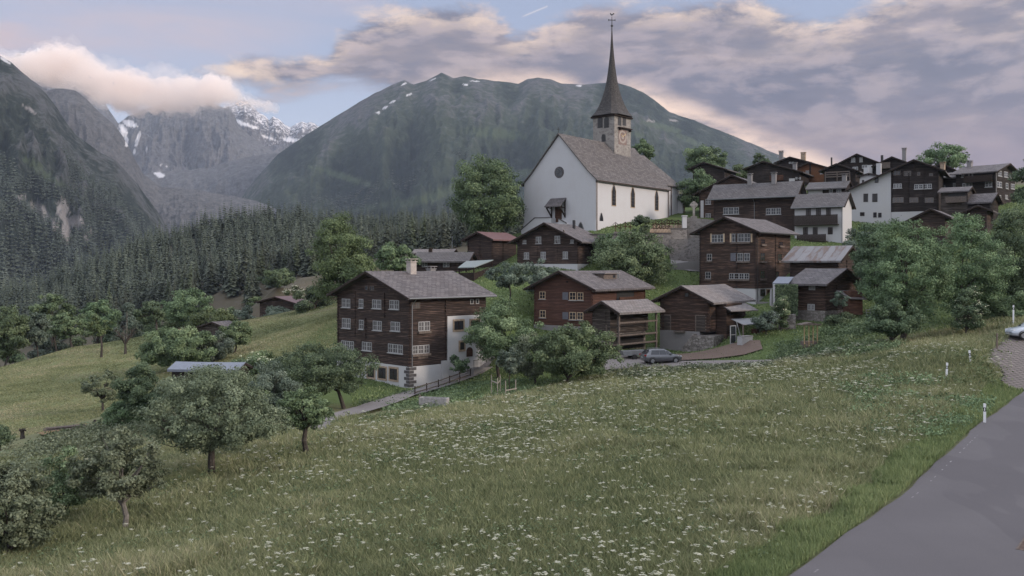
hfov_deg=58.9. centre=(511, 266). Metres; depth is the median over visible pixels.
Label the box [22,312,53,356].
ash tree
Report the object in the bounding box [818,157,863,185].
barn
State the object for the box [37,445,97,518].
shrub
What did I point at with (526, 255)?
window
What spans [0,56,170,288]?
mountain
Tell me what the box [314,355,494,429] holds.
path
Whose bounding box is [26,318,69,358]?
shrub
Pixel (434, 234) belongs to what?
spruce tree
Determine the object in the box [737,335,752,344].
white box
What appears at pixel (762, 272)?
window
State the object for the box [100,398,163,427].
shrub
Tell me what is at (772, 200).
long house
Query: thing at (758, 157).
maple tree
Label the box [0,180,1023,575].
ground
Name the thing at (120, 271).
forest
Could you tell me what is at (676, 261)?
village lane
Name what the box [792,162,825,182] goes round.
chalet
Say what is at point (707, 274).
window
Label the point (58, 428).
plank pile
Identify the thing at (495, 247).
barn
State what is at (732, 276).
window
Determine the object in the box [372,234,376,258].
spruce tree
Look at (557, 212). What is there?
door
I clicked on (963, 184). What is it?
window
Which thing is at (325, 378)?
cherry tree
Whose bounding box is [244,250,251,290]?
spruce tree
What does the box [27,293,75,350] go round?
ash tree
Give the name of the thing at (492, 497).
meadow grass
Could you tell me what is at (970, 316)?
elder bush
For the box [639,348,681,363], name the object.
parked car
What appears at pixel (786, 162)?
chalet
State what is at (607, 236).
shrub
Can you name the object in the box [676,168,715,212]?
tree
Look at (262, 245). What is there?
spruce tree
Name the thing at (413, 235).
spruce tree
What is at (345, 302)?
window
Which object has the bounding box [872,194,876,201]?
window
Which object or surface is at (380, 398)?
house foot plants
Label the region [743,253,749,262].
window
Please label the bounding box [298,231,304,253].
spruce tree
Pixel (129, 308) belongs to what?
shrub
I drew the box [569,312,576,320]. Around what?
window
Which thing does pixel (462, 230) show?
spruce tree
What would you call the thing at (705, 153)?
ridge forest
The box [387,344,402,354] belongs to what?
window
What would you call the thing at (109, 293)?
spruce tree
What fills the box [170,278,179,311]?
spruce tree
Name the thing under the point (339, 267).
maple tree
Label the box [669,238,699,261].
retaining wall
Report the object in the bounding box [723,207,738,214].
window
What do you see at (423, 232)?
spruce tree
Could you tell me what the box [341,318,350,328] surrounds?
window
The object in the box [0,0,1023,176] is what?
sky
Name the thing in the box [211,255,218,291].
spruce tree
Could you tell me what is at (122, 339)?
dead tree
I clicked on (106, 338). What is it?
shrub
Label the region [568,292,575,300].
window
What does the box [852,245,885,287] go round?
shrub
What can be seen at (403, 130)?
mountain broad
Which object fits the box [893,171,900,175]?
window
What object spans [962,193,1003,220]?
shed
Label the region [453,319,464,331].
window
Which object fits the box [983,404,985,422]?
road post
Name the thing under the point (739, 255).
window
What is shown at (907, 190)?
gabled house
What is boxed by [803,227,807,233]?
window
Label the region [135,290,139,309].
spruce tree
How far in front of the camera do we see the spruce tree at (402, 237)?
387.92 m
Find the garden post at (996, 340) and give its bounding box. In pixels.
[996,333,997,348]
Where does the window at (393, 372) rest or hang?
in the timber house at (409, 325)
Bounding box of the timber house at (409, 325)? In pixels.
[326,259,496,387]
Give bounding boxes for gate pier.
[681,215,687,227]
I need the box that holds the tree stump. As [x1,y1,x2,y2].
[19,428,25,438]
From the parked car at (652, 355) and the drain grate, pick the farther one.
the parked car at (652, 355)
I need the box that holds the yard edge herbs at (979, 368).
[934,337,1017,387]
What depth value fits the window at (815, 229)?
152.48 m
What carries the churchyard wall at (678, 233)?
on the ground at (222, 300)
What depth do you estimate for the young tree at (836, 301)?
102.94 m
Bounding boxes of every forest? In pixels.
[0,148,154,287]
[0,198,523,327]
[275,148,690,220]
[678,119,773,185]
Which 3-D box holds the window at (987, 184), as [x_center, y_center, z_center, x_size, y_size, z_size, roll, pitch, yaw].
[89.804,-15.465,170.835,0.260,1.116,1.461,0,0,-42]
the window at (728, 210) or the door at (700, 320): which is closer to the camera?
the door at (700, 320)
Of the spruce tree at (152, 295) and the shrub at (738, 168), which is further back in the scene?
the spruce tree at (152, 295)
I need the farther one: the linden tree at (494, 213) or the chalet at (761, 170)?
the chalet at (761, 170)
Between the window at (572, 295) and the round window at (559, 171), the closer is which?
the window at (572, 295)
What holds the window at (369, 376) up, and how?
in the timber house at (409, 325)
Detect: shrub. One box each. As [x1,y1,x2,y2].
[0,315,26,363]
[0,424,12,450]
[0,460,66,553]
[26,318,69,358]
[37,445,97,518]
[64,329,94,347]
[91,316,123,343]
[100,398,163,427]
[110,302,144,341]
[110,361,170,415]
[125,300,167,338]
[134,325,218,366]
[158,363,259,413]
[164,307,185,328]
[185,307,235,332]
[195,330,234,360]
[217,306,236,318]
[232,305,254,320]
[246,296,261,306]
[247,359,303,423]
[256,267,295,287]
[261,305,290,316]
[292,285,335,313]
[510,331,548,383]
[522,258,558,293]
[525,320,625,382]
[593,231,627,258]
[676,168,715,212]
[732,164,747,178]
[750,310,779,334]
[771,295,790,330]
[822,311,860,325]
[842,228,874,250]
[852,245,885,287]
[864,297,928,339]
[980,290,1023,317]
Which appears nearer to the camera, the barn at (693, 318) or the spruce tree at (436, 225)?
the barn at (693, 318)
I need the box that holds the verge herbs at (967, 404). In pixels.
[828,368,996,436]
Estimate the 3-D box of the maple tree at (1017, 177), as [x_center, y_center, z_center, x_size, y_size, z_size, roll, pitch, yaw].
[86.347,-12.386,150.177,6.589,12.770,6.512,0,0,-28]
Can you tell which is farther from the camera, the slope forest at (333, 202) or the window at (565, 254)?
the slope forest at (333, 202)
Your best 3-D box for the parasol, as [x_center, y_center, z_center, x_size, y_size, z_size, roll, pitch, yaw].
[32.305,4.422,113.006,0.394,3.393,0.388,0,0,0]
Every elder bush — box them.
[231,349,286,394]
[282,285,305,299]
[949,285,990,333]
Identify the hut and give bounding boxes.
[194,320,240,343]
[254,296,303,316]
[688,162,740,192]
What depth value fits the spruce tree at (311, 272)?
368.00 m
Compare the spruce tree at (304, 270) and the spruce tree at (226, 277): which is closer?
the spruce tree at (304, 270)
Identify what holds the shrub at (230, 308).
on the ground at (222, 300)
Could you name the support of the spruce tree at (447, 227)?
on the ground at (222, 300)
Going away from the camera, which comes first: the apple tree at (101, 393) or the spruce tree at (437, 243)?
the apple tree at (101, 393)
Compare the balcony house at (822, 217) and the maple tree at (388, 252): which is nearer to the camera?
the maple tree at (388, 252)
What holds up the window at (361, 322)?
in the timber house at (409, 325)
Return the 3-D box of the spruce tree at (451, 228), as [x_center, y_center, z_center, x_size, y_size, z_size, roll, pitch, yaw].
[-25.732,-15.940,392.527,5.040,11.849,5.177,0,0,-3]
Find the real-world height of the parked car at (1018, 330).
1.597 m
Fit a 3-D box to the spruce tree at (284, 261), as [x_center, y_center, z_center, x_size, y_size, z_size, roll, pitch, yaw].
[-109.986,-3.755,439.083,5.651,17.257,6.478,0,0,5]
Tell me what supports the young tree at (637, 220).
on the ground at (222, 300)
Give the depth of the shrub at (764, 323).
103.65 m
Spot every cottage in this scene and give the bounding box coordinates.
[415,248,477,271]
[806,174,852,193]
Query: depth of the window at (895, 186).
168.33 m
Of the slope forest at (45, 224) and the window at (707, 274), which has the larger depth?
the slope forest at (45, 224)
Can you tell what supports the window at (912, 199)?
in the gabled house at (907, 190)
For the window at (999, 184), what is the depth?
171.27 m
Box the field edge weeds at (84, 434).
[0,417,151,470]
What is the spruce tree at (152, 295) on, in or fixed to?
on the ground at (222, 300)
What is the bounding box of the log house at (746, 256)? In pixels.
[689,216,799,303]
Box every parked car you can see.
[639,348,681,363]
[1005,323,1023,339]
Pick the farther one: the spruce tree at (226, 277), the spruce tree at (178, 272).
the spruce tree at (178, 272)
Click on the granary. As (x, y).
(626, 322)
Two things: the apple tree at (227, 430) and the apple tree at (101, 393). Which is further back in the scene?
the apple tree at (101, 393)
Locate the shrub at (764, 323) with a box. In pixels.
[750,310,779,334]
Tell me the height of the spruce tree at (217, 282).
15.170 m
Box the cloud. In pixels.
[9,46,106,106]
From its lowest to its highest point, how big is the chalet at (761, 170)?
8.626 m
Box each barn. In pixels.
[461,232,515,267]
[651,284,776,351]
[781,245,855,276]
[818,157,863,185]
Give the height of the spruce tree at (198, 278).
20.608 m
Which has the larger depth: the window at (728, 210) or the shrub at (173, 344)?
the window at (728, 210)
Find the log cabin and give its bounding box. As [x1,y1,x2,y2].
[772,268,866,321]
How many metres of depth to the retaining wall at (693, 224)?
150.55 m
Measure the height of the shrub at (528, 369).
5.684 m
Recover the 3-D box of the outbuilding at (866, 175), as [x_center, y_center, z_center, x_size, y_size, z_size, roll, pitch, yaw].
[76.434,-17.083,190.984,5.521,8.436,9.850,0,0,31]
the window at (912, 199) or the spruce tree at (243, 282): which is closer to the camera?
the window at (912, 199)
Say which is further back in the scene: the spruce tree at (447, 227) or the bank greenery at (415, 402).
the spruce tree at (447, 227)
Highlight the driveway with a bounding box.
[990,336,1023,388]
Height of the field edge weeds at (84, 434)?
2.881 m
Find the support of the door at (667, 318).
in the barn at (693, 318)
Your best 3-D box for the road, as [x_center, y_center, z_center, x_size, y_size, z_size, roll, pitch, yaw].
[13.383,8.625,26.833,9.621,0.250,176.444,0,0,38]
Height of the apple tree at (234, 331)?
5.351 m
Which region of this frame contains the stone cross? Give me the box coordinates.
[690,201,697,217]
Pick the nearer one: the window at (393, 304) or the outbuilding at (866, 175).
the window at (393, 304)
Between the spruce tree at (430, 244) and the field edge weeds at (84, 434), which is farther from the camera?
the spruce tree at (430, 244)
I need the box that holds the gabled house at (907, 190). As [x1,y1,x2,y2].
[843,159,950,225]
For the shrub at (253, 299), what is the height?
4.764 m
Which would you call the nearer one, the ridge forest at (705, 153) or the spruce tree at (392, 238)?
the spruce tree at (392, 238)
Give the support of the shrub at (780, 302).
on the ground at (222, 300)
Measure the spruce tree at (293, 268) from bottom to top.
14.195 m
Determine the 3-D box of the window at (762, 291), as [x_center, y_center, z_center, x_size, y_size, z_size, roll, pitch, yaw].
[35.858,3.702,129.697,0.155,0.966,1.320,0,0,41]
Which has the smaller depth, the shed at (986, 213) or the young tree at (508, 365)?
the young tree at (508, 365)
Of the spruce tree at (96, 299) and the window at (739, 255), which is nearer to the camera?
the window at (739, 255)
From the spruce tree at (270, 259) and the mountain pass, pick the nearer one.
the spruce tree at (270, 259)
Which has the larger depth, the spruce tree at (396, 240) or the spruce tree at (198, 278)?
the spruce tree at (198, 278)
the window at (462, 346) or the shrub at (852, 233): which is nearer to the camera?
the window at (462, 346)
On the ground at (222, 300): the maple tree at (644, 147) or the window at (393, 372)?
the maple tree at (644, 147)
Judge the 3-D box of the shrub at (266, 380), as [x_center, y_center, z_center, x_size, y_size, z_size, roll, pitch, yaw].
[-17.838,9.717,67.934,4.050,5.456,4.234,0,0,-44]
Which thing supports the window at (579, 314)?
in the chalet at (562, 297)
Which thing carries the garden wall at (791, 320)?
on the ground at (222, 300)
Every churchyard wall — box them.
[589,233,670,254]
[668,228,687,238]
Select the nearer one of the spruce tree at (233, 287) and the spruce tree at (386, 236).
the spruce tree at (386, 236)
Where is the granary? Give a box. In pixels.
[583,299,664,353]
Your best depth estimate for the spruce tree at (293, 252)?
433.46 m
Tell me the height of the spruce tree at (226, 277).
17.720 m
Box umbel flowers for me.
[3,337,1012,575]
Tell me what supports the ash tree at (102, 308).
on the ground at (222, 300)
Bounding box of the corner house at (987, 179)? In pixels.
[950,160,1017,205]
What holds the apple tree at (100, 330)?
on the ground at (222, 300)
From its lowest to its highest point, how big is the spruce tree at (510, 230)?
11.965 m
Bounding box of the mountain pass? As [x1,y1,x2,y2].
[144,153,278,197]
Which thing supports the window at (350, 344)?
in the timber house at (409, 325)
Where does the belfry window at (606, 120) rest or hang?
in the church
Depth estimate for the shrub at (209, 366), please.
74.93 m
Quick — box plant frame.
[796,322,821,347]
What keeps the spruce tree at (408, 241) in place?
on the ground at (222, 300)
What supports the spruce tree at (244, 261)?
on the ground at (222, 300)
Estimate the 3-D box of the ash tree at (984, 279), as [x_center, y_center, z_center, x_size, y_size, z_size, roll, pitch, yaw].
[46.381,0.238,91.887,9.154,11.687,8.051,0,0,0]
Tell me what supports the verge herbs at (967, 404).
on the ground at (222, 300)
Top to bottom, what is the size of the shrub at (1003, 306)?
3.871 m
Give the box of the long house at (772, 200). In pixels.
[707,172,806,231]
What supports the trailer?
on the lane at (630, 360)
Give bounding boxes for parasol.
[770,289,772,305]
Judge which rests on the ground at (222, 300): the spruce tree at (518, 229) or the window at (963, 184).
the spruce tree at (518, 229)
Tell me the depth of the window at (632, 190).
169.86 m
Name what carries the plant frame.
on the ground at (222, 300)
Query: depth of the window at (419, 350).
99.01 m
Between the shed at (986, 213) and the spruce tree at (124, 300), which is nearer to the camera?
the shed at (986, 213)
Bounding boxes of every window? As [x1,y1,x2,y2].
[341,299,349,307]
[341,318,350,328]
[341,340,353,349]
[358,299,363,308]
[358,320,363,329]
[361,342,371,351]
[366,366,374,379]
[371,300,381,309]
[372,321,381,331]
[377,366,386,380]
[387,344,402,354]
[388,300,398,309]
[388,366,398,381]
[390,322,400,331]
[411,302,419,308]
[413,345,430,356]
[418,321,431,333]
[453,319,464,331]
[459,340,465,351]
[469,318,478,326]
[523,252,529,259]
[536,237,540,243]
[538,292,545,299]
[540,310,545,318]
[541,252,545,259]
[554,167,563,177]
[554,236,560,243]
[563,252,567,258]
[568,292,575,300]
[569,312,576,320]
[576,292,583,300]
[577,312,583,320]
[597,117,602,127]
[601,134,605,141]
[604,117,608,127]
[611,184,615,205]
[631,187,634,207]
[655,190,658,210]
[704,272,710,279]
[706,254,711,261]
[710,235,723,243]
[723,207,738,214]
[728,273,749,280]
[730,233,750,243]
[736,253,742,262]
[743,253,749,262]
[760,239,766,245]
[760,252,766,262]
[760,270,766,280]
[760,289,764,295]
[766,208,780,214]
[777,253,781,262]
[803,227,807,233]
[806,209,810,214]
[807,304,814,310]
[813,227,817,233]
[816,208,820,214]
[826,208,830,214]
[828,227,832,233]
[863,194,867,201]
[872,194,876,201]
[892,197,903,202]
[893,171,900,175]
[893,184,901,188]
[904,171,910,175]
[909,197,917,202]
[914,184,931,189]
[925,197,933,202]
[962,183,971,186]
[984,181,991,187]
[997,181,1001,187]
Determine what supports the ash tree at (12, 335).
on the ground at (222, 300)
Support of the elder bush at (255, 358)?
on the ground at (222, 300)
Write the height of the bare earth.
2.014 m
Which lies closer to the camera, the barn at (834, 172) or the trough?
the trough
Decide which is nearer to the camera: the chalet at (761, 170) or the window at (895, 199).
the window at (895, 199)
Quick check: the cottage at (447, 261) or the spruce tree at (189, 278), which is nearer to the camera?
the cottage at (447, 261)
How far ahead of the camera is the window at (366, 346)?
103.60 m
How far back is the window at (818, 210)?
152.26 m
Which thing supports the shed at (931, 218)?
on the ground at (222, 300)
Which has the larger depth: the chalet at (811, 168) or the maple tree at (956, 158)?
the maple tree at (956, 158)
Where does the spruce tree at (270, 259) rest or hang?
on the ground at (222, 300)
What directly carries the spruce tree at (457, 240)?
on the ground at (222, 300)
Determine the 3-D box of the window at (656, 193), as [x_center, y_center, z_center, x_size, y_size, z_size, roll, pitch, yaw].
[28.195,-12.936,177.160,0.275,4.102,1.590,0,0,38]
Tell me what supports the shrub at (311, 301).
on the ground at (222, 300)
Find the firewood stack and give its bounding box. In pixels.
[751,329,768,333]
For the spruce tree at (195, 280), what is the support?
on the ground at (222, 300)
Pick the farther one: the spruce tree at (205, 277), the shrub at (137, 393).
the spruce tree at (205, 277)
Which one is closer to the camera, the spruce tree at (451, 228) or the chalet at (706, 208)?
the chalet at (706, 208)
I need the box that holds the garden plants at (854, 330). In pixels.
[766,315,905,359]
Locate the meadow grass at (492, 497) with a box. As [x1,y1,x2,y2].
[0,315,1023,575]
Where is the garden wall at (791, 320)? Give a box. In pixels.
[778,314,795,329]
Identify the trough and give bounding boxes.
[419,395,448,405]
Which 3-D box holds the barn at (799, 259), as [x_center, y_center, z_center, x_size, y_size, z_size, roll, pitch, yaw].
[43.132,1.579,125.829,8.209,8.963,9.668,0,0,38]
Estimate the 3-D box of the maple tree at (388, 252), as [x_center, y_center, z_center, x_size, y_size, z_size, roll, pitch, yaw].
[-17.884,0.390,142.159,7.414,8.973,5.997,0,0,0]
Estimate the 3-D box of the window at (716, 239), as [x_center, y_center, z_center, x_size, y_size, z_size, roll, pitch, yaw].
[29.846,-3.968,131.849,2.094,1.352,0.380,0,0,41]
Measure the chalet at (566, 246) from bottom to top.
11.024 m
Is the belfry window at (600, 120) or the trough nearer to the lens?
the trough
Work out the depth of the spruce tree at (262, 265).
430.00 m
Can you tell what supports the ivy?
attached to the log cabin
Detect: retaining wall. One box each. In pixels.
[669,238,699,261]
[687,217,714,237]
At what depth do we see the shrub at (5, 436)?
75.74 m
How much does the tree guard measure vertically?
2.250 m
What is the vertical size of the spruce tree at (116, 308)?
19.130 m
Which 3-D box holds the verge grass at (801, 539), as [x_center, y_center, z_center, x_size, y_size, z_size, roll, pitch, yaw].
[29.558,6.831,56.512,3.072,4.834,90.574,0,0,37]
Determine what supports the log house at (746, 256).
on the ground at (222, 300)
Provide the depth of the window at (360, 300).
104.47 m
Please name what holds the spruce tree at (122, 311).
on the ground at (222, 300)
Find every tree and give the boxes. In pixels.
[0,304,30,365]
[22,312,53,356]
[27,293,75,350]
[47,309,86,346]
[64,425,171,527]
[78,298,122,343]
[80,369,119,410]
[86,314,112,357]
[94,290,100,313]
[103,284,111,315]
[112,295,124,328]
[113,325,135,353]
[118,299,125,324]
[121,288,128,309]
[131,364,293,473]
[132,301,165,331]
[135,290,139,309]
[147,279,158,301]
[159,287,215,326]
[163,277,170,305]
[167,285,170,301]
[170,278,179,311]
[171,258,183,291]
[174,277,179,291]
[178,274,183,292]
[181,259,186,285]
[185,262,198,296]
[193,262,202,296]
[193,266,198,306]
[202,261,208,291]
[204,250,217,295]
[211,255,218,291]
[214,268,219,290]
[218,320,252,351]
[219,256,230,290]
[221,250,230,284]
[223,253,240,296]
[236,256,240,280]
[238,241,248,284]
[240,270,246,288]
[241,271,250,303]
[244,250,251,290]
[245,270,257,308]
[252,264,261,296]
[255,231,269,265]
[255,245,262,281]
[260,251,265,277]
[261,341,382,408]
[264,235,270,263]
[265,263,274,287]
[267,249,273,269]
[272,249,278,269]
[275,386,334,453]
[276,240,283,269]
[280,244,287,268]
[286,250,296,276]
[292,236,300,264]
[293,235,301,273]
[297,235,310,274]
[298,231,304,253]
[300,246,310,277]
[304,211,377,302]
[307,237,319,276]
[307,242,317,276]
[366,239,374,258]
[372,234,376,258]
[374,222,380,251]
[374,241,421,270]
[379,221,394,251]
[389,227,396,250]
[393,227,400,247]
[397,227,401,244]
[400,228,403,245]
[402,212,413,250]
[409,212,418,248]
[417,211,426,246]
[417,223,421,247]
[421,223,434,248]
[426,223,434,248]
[431,214,438,236]
[431,217,437,246]
[435,217,441,247]
[436,211,450,248]
[445,152,526,233]
[445,215,451,244]
[449,217,453,235]
[449,354,469,383]
[451,216,461,244]
[453,219,462,246]
[460,221,464,238]
[462,295,544,378]
[463,224,467,238]
[483,261,532,302]
[495,347,525,391]
[505,224,515,233]
[515,216,520,232]
[586,228,676,286]
[630,214,651,259]
[631,138,655,159]
[682,144,728,172]
[752,153,771,164]
[830,291,850,317]
[849,221,909,303]
[858,217,960,338]
[916,142,969,168]
[928,212,1019,320]
[968,200,1023,300]
[1007,159,1023,203]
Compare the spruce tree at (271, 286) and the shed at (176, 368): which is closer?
the shed at (176, 368)
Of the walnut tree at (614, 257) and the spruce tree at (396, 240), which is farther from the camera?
the spruce tree at (396, 240)
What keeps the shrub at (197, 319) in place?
on the ground at (222, 300)
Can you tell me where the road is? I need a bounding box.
[790,392,1023,575]
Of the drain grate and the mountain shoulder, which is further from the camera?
the mountain shoulder
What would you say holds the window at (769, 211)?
in the long house at (772, 200)
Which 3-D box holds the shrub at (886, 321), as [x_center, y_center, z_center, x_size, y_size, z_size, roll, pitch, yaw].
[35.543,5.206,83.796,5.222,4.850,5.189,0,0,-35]
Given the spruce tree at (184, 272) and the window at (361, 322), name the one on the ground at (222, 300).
the spruce tree at (184, 272)
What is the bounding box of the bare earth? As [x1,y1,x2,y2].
[678,340,762,359]
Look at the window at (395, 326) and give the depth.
99.73 m
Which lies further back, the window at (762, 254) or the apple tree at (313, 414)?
the window at (762, 254)
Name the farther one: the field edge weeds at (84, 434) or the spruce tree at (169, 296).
the spruce tree at (169, 296)
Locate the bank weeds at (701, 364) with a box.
[605,347,847,377]
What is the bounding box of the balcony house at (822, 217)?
[790,192,855,242]
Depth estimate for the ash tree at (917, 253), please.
86.46 m
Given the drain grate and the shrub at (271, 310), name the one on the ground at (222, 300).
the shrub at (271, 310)
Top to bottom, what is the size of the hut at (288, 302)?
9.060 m
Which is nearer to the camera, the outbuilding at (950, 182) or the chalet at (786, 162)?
the outbuilding at (950, 182)
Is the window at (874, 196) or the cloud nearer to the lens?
the window at (874, 196)
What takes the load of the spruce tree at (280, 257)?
on the ground at (222, 300)
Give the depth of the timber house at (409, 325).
101.88 m
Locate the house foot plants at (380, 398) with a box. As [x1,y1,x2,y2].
[354,388,413,405]
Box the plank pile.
[43,424,87,430]
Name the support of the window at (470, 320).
in the timber house at (409, 325)
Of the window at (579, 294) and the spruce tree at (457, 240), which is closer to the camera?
the window at (579, 294)
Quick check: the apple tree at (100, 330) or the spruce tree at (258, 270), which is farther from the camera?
the spruce tree at (258, 270)
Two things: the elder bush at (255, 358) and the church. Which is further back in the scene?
the church
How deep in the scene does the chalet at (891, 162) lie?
207.32 m
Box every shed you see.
[167,361,252,404]
[412,249,457,255]
[458,260,492,280]
[902,208,956,244]
[937,186,975,222]
[959,205,1000,233]
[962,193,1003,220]
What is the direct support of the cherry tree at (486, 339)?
on the ground at (222, 300)
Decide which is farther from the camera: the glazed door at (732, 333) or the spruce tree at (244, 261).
the spruce tree at (244, 261)
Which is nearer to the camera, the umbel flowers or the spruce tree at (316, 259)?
the umbel flowers
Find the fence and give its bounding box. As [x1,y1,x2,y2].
[414,369,470,394]
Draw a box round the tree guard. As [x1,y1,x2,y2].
[491,375,516,393]
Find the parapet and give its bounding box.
[670,260,699,271]
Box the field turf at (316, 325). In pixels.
[0,299,336,437]
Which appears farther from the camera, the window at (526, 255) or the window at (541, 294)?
the window at (526, 255)
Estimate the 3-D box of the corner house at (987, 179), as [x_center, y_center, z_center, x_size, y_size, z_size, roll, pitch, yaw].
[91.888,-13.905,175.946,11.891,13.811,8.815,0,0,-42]
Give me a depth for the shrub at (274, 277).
297.75 m
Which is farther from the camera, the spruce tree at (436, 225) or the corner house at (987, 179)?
the spruce tree at (436, 225)
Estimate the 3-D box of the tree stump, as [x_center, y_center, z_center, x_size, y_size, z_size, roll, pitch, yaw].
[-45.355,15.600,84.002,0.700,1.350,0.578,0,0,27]
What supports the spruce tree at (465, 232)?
on the ground at (222, 300)
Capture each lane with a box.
[602,355,775,369]
[671,260,698,270]
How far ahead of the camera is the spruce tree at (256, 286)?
395.04 m
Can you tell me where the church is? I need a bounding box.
[521,13,684,233]
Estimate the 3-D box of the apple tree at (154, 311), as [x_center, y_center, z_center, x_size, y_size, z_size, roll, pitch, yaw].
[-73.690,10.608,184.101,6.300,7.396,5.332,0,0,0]
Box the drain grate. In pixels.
[1016,538,1023,550]
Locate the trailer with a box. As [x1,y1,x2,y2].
[619,349,643,358]
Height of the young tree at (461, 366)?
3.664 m
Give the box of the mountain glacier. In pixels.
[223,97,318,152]
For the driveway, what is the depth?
70.85 m
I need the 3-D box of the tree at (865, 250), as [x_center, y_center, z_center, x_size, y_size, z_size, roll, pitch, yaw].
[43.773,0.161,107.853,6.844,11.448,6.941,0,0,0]
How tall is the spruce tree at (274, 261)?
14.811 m
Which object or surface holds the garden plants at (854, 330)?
on the ground at (222, 300)
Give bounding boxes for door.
[554,205,562,221]
[660,314,670,329]
[695,315,705,331]
[730,325,735,343]
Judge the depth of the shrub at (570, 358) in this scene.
89.69 m
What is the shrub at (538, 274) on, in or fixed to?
on the ground at (222, 300)
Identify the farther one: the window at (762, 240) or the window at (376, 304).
the window at (762, 240)
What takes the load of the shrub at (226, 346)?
on the ground at (222, 300)
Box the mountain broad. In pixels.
[242,73,784,223]
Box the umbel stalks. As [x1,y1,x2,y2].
[4,342,1011,575]
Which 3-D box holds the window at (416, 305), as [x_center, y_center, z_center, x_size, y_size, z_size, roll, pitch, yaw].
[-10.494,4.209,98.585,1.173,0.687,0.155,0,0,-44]
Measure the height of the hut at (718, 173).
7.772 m
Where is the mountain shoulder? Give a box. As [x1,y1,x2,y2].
[32,80,276,233]
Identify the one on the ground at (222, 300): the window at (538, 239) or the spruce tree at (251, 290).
the spruce tree at (251, 290)
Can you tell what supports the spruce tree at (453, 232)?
on the ground at (222, 300)
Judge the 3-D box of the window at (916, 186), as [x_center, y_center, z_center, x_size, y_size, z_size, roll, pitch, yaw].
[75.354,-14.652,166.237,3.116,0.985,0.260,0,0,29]
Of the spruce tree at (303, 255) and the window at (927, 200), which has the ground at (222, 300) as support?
the spruce tree at (303, 255)
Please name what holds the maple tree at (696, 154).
on the ground at (222, 300)
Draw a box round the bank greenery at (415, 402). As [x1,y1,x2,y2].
[375,372,534,410]
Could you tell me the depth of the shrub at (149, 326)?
215.87 m
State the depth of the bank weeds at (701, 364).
90.21 m
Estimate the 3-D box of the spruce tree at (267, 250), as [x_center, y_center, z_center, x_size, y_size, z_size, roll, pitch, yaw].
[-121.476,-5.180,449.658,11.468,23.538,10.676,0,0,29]
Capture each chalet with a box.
[507,220,599,270]
[523,270,654,332]
[692,175,755,217]
[742,161,813,185]
[774,150,812,168]
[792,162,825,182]
[838,153,878,173]
[871,148,906,172]
[935,163,955,172]
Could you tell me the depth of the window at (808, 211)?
153.16 m
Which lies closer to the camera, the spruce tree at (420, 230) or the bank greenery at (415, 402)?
the bank greenery at (415, 402)
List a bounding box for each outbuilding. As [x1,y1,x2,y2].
[857,163,881,182]
[939,162,955,186]
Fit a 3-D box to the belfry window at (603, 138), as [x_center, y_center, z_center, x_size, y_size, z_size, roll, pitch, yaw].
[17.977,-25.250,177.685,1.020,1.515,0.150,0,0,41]
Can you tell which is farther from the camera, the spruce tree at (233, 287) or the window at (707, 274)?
the spruce tree at (233, 287)
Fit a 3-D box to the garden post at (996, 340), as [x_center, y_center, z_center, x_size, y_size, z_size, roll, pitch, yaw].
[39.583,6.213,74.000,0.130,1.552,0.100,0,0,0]
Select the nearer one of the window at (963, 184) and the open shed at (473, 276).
the open shed at (473, 276)
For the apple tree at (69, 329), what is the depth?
169.05 m
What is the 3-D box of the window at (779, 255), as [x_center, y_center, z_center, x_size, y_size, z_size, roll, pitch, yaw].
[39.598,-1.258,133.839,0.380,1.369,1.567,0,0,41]
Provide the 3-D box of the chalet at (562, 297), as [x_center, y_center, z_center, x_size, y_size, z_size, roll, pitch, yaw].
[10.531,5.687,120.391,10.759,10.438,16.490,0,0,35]
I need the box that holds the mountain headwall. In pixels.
[89,99,275,173]
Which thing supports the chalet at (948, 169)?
on the ground at (222, 300)
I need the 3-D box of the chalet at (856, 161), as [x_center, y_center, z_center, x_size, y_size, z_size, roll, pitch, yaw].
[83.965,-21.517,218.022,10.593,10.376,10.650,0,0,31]
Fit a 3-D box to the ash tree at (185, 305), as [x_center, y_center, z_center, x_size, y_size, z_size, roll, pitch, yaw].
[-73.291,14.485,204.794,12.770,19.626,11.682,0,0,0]
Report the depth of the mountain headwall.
6625.84 m
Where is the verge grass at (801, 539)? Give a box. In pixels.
[698,379,1022,575]
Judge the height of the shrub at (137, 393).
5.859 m
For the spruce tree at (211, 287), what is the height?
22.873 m
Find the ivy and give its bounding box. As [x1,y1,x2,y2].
[774,284,798,315]
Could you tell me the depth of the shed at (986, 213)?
146.82 m

